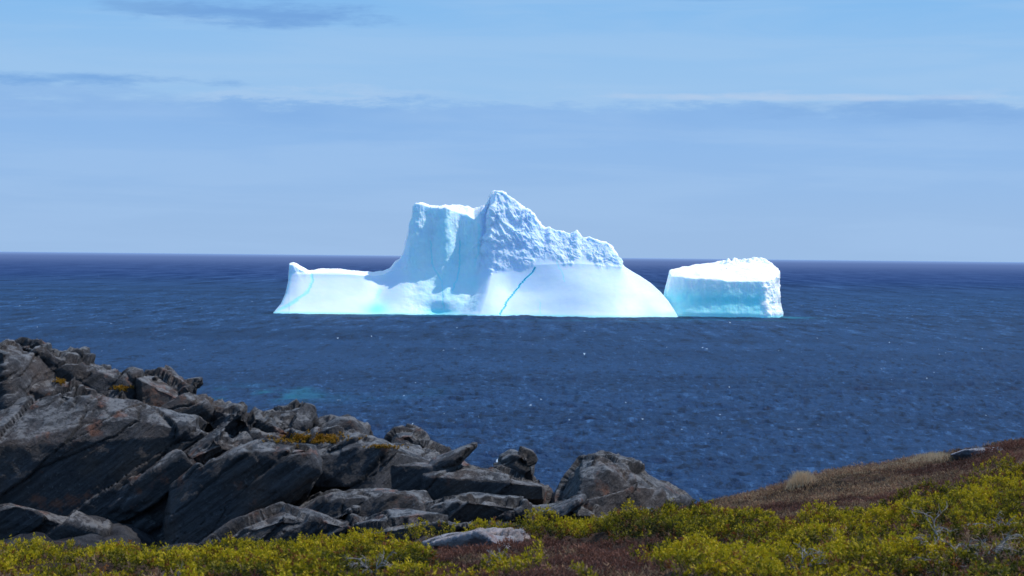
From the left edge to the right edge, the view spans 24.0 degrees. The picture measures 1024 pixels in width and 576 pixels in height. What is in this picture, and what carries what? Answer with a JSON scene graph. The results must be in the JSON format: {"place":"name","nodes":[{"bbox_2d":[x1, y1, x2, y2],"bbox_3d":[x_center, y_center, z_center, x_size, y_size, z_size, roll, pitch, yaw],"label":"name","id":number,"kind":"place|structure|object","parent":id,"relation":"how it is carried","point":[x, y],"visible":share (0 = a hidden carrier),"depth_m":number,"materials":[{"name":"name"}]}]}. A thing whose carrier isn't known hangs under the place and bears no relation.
{"place":"outdoors","nodes":[
{"label":"outdoors","id":0,"kind":"place"},
{"bbox_2d":[0,252,1023,503],"bbox_3d":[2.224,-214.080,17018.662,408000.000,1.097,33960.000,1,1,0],"label":"sea","id":1,"kind":"structure","parent":0,"point":[840,364],"depth_m":280.56,"materials":[{"name":"liquid"}]},
{"bbox_2d":[274,190,677,317],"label":"iceberg","id":2,"kind":"object","parent":1,"relation":"on","point":[500,253],"visible":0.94,"depth_m":490.30,"materials":[{"name":"white ice"}]},
{"bbox_2d":[664,257,782,317],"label":"iceberg","id":3,"kind":"object","parent":1,"relation":"on","point":[743,287],"visible":0.91,"depth_m":492.63,"materials":[{"name":"white ice"}]},
{"bbox_2d":[0,0,1023,261],"label":"sky","id":4,"kind":"structure","parent":0,"point":[865,130],"materials":[{"name":"blue"}]},
{"bbox_2d":[1,443,1023,575],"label":"ground","id":5,"kind":"structure","parent":0,"point":[125,531],"depth_m":26.40,"materials":[{"name":"brown soil"}]},
{"bbox_2d":[0,339,55,408],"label":"rock","id":6,"kind":"object","parent":5,"relation":"on","point":[22,372],"visible":0.52,"depth_m":30.14,"materials":[{"name":"grey stone"}]},
{"bbox_2d":[30,341,51,348],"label":"rock","id":7,"kind":"object","parent":6,"relation":"on","point":[37,343],"visible":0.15,"depth_m":31.56,"materials":[{"name":"grey stone"}]},
{"bbox_2d":[70,346,89,356],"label":"rock","id":8,"kind":"object","parent":6,"relation":"on","point":[81,351],"visible":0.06,"depth_m":31.35,"materials":[{"name":"grey stone"}]},
{"bbox_2d":[0,503,112,540],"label":"rock","id":9,"kind":"object","parent":5,"relation":"on","point":[15,520],"visible":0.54,"depth_m":28.37,"materials":[{"name":"grey stone"}]},
{"bbox_2d":[15,337,137,399],"bbox_3d":[-5.527,1.368,32.119,2.435,1.413,2.760,1,1,0],"label":"rock","id":10,"kind":"object","parent":5,"relation":"on","point":[69,366],"visible":0.27,"depth_m":30.86,"materials":[{"name":"grey stone"}]},
{"bbox_2d":[100,364,111,369],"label":"rock","id":11,"kind":"object","parent":10,"relation":"on","point":[108,367],"visible":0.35,"depth_m":31.25,"materials":[{"name":"grey stone"}]},
{"bbox_2d":[0,393,205,518],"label":"rock","id":12,"kind":"object","parent":5,"relation":"on","point":[60,454],"visible":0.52,"depth_m":29.23,"materials":[{"name":"grey stone"}]},
{"bbox_2d":[29,377,209,435],"bbox_3d":[-5.186,2.272,31.142,3.703,2.541,2.242,1,1,0],"label":"rock","id":13,"kind":"object","parent":5,"relation":"on","point":[73,387],"visible":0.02,"depth_m":30.41,"materials":[{"name":"grey stone"}]},
{"bbox_2d":[121,365,213,431],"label":"rock","id":14,"kind":"object","parent":5,"relation":"on","point":[161,392],"visible":0.41,"depth_m":30.70,"materials":[{"name":"grey stone"}]},
{"bbox_2d":[145,373,160,380],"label":"rock","id":15,"kind":"object","parent":14,"relation":"on","point":[154,378],"visible":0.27,"depth_m":31.11,"materials":[{"name":"grey stone"}]},
{"bbox_2d":[173,377,202,395],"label":"rock","id":16,"kind":"object","parent":14,"relation":"on","point":[195,384],"visible":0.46,"depth_m":31.00,"materials":[{"name":"grey stone"}]},
{"bbox_2d":[108,427,252,539],"bbox_3d":[-4.149,2.621,29.971,1.980,1.880,2.298,1,1,0],"label":"rock","id":17,"kind":"object","parent":5,"relation":"on","point":[139,501],"visible":0.5,"depth_m":28.93,"materials":[{"name":"grey stone"}]},
{"bbox_2d":[157,438,322,546],"bbox_3d":[-3.280,2.688,29.378,2.082,1.797,2.265,1,1,0],"label":"rock","id":18,"kind":"object","parent":5,"relation":"on","point":[209,497],"visible":0.67,"depth_m":28.35,"materials":[{"name":"grey stone"}]},
{"bbox_2d":[207,399,300,435],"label":"rock","id":19,"kind":"object","parent":5,"relation":"on","point":[232,419],"visible":0.33,"depth_m":30.36,"materials":[{"name":"grey stone"}]},
{"bbox_2d":[266,399,317,431],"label":"rock","id":20,"kind":"object","parent":19,"relation":"on","point":[296,414],"visible":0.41,"depth_m":31.62,"materials":[{"name":"grey stone"}]},
{"bbox_2d":[217,424,328,506],"bbox_3d":[-2.367,2.608,30.971,2.845,1.827,2.222,1,1,0],"label":"rock","id":21,"kind":"object","parent":5,"relation":"on","point":[255,433],"visible":0.04,"depth_m":30.02,"materials":[{"name":"grey stone"}]},
{"bbox_2d":[312,414,373,435],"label":"rock","id":22,"kind":"object","parent":21,"relation":"on","point":[346,422],"visible":0.38,"depth_m":31.51,"materials":[{"name":"grey stone"}]},
{"bbox_2d":[328,430,362,451],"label":"rock","id":23,"kind":"object","parent":21,"relation":"on","point":[355,435],"visible":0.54,"depth_m":29.87,"materials":[{"name":"grey stone"}]},
{"bbox_2d":[194,502,367,549],"bbox_3d":[-2.614,2.967,28.083,2.110,1.019,2.457,1,1,0],"label":"rock","id":24,"kind":"object","parent":5,"relation":"on","point":[279,520],"visible":0.44,"depth_m":27.29,"materials":[{"name":"grey stone"}]},
{"bbox_2d":[333,505,361,518],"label":"rock","id":25,"kind":"object","parent":24,"relation":"on","point":[354,509],"visible":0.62,"depth_m":27.67,"materials":[{"name":"grey stone"}]},
{"bbox_2d":[299,488,432,516],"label":"rock","id":26,"kind":"object","parent":5,"relation":"on","point":[335,502],"visible":0.35,"depth_m":28.28,"materials":[{"name":"grey stone"}]},
{"bbox_2d":[311,425,428,493],"bbox_3d":[-1.882,2.361,30.706,1.999,1.274,2.622,1,1,0],"label":"rock","id":27,"kind":"object","parent":5,"relation":"on","point":[356,465],"visible":0.3,"depth_m":29.67,"materials":[{"name":"grey stone"}]},
{"bbox_2d":[344,551,396,573],"bbox_3d":[-0.813,1.595,14.012,0.330,0.180,0.176,1,1,10],"label":"dead branch","id":28,"kind":"object","parent":5,"relation":"on","point":[364,565],"visible":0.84,"depth_m":13.99,"materials":[{"name":"grey wood"}]},
{"bbox_2d":[347,508,477,543],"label":"rock","id":29,"kind":"object","parent":5,"relation":"on","point":[392,519],"visible":0.43,"depth_m":26.88,"materials":[{"name":"grey stone"}]},
{"bbox_2d":[392,439,479,467],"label":"rock","id":30,"kind":"object","parent":5,"relation":"on","point":[430,450],"visible":0.16,"depth_m":31.25,"materials":[{"name":"grey stone"}]},
{"bbox_2d":[52,377,408,448],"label":"moss cushions","id":31,"kind":"object","parent":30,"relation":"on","point":[320,438],"visible":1,"depth_m":29.99,"materials":[{"name":"plant"}]},
{"bbox_2d":[384,423,429,447],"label":"rock","id":32,"kind":"object","parent":30,"relation":"on","point":[411,434],"visible":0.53,"depth_m":31.99,"materials":[{"name":"grey stone"}]},
{"bbox_2d":[391,462,518,490],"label":"rock","id":33,"kind":"object","parent":5,"relation":"on","point":[406,477],"visible":0.19,"depth_m":29.58,"materials":[{"name":"grey stone"}]},
{"bbox_2d":[428,442,477,468],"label":"rock","id":34,"kind":"object","parent":33,"relation":"on","point":[458,456],"visible":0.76,"depth_m":29.52,"materials":[{"name":"grey stone"}]},
{"bbox_2d":[422,527,529,549],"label":"rock","id":35,"kind":"object","parent":5,"relation":"on","point":[482,536],"visible":0.47,"depth_m":21.25,"materials":[{"name":"stone"}]},
{"bbox_2d":[424,492,537,524],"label":"rock","id":36,"kind":"object","parent":5,"relation":"on","point":[468,507],"visible":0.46,"depth_m":28.13,"materials":[{"name":"grey stone"}]},
{"bbox_2d":[523,506,554,524],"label":"rock","id":37,"kind":"object","parent":36,"relation":"on","point":[549,515],"visible":0.26,"depth_m":27.63,"materials":[{"name":"grey stone"}]},
{"bbox_2d":[419,464,552,504],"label":"rock","id":38,"kind":"object","parent":5,"relation":"on","point":[440,484],"visible":0.5,"depth_m":29.26,"materials":[{"name":"grey stone"}]},
{"bbox_2d":[493,446,539,482],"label":"rock","id":39,"kind":"object","parent":38,"relation":"on","point":[523,460],"visible":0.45,"depth_m":30.29,"materials":[{"name":"grey stone"}]},
{"bbox_2d":[486,545,509,564],"bbox_3d":[-0.101,1.705,14.956,0.178,0.214,0.197,1,1,0],"label":"dead branch","id":40,"kind":"object","parent":5,"relation":"on","point":[490,551],"visible":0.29,"depth_m":14.98,"materials":[{"name":"grey wood"}]},
{"bbox_2d":[483,509,519,526],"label":"rock","id":41,"kind":"object","parent":5,"relation":"on","point":[508,516],"visible":0.26,"depth_m":27.39,"materials":[{"name":"grey stone"}]},
{"bbox_2d":[0,450,1023,575],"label":"evergreen shrubs","id":42,"kind":"object","parent":5,"relation":"on","point":[306,561],"visible":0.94,"depth_m":16.43,"materials":[{"name":"green plant"}]},
{"bbox_2d":[0,437,1023,575],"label":"heath plants","id":43,"kind":"object","parent":5,"relation":"on","point":[561,557],"visible":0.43,"depth_m":20.89,"materials":[{"name":"green plant"}]},
{"bbox_2d":[537,495,607,521],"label":"rock","id":44,"kind":"object","parent":5,"relation":"on","point":[582,511],"visible":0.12,"depth_m":28.32,"materials":[{"name":"grey stone"}]},
{"bbox_2d":[546,493,587,521],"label":"rock","id":45,"kind":"object","parent":44,"relation":"on","point":[570,505],"visible":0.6,"depth_m":27.80,"materials":[{"name":"grey stone"}]},
{"bbox_2d":[550,450,693,514],"bbox_3d":[1.351,2.674,29.959,1.830,1.314,3.214,1,1,0],"label":"rock","id":46,"kind":"object","parent":5,"relation":"on","point":[606,481],"visible":0.44,"depth_m":28.89,"materials":[{"name":"grey stone"}]},
{"bbox_2d":[785,540,828,569],"bbox_3d":[1.597,1.540,13.568,0.381,0.237,0.187,1,1,0],"label":"dead branch","id":47,"kind":"object","parent":5,"relation":"on","point":[818,552],"visible":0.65,"depth_m":13.57,"materials":[{"name":"grey wood"}]},
{"bbox_2d":[901,505,958,555],"bbox_3d":[2.697,1.591,15.539,0.356,0.390,0.541,1,1,20],"label":"dead branch","id":48,"kind":"object","parent":5,"relation":"on","point":[935,531],"visible":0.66,"depth_m":15.64,"materials":[{"name":"grey wood"}]},
{"bbox_2d":[911,530,1023,575],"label":"dead branch","id":49,"kind":"object","parent":5,"relation":"on","point":[1000,545],"visible":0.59,"depth_m":13.63,"materials":[{"name":"grey wood"}]},
{"bbox_2d":[937,535,1000,564],"bbox_3d":[2.613,1.560,13.853,0.435,0.313,0.336,1,1,30],"label":"dead branch","id":50,"kind":"object","parent":5,"relation":"on","point":[959,544],"visible":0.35,"depth_m":13.83,"materials":[{"name":"grey wood"}]},
{"bbox_2d":[950,447,997,459],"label":"rock","id":51,"kind":"object","parent":5,"relation":"on","point":[961,453],"visible":0.46,"depth_m":31.15,"materials":[{"name":"stone"}]},
{"bbox_2d":[967,512,1015,529],"bbox_3d":[3.382,1.646,16.996,0.431,0.173,0.152,1,1,20],"label":"dead branch","id":52,"kind":"object","parent":5,"relation":"on","point":[995,521],"visible":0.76,"depth_m":16.99,"materials":[{"name":"grey wood"}]},
{"bbox_2d":[737,450,949,501],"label":"dry grass","id":53,"kind":"structure","parent":0,"point":[799,478],"depth_m":31.02,"materials":[{"name":"beige plant"}]}
]}

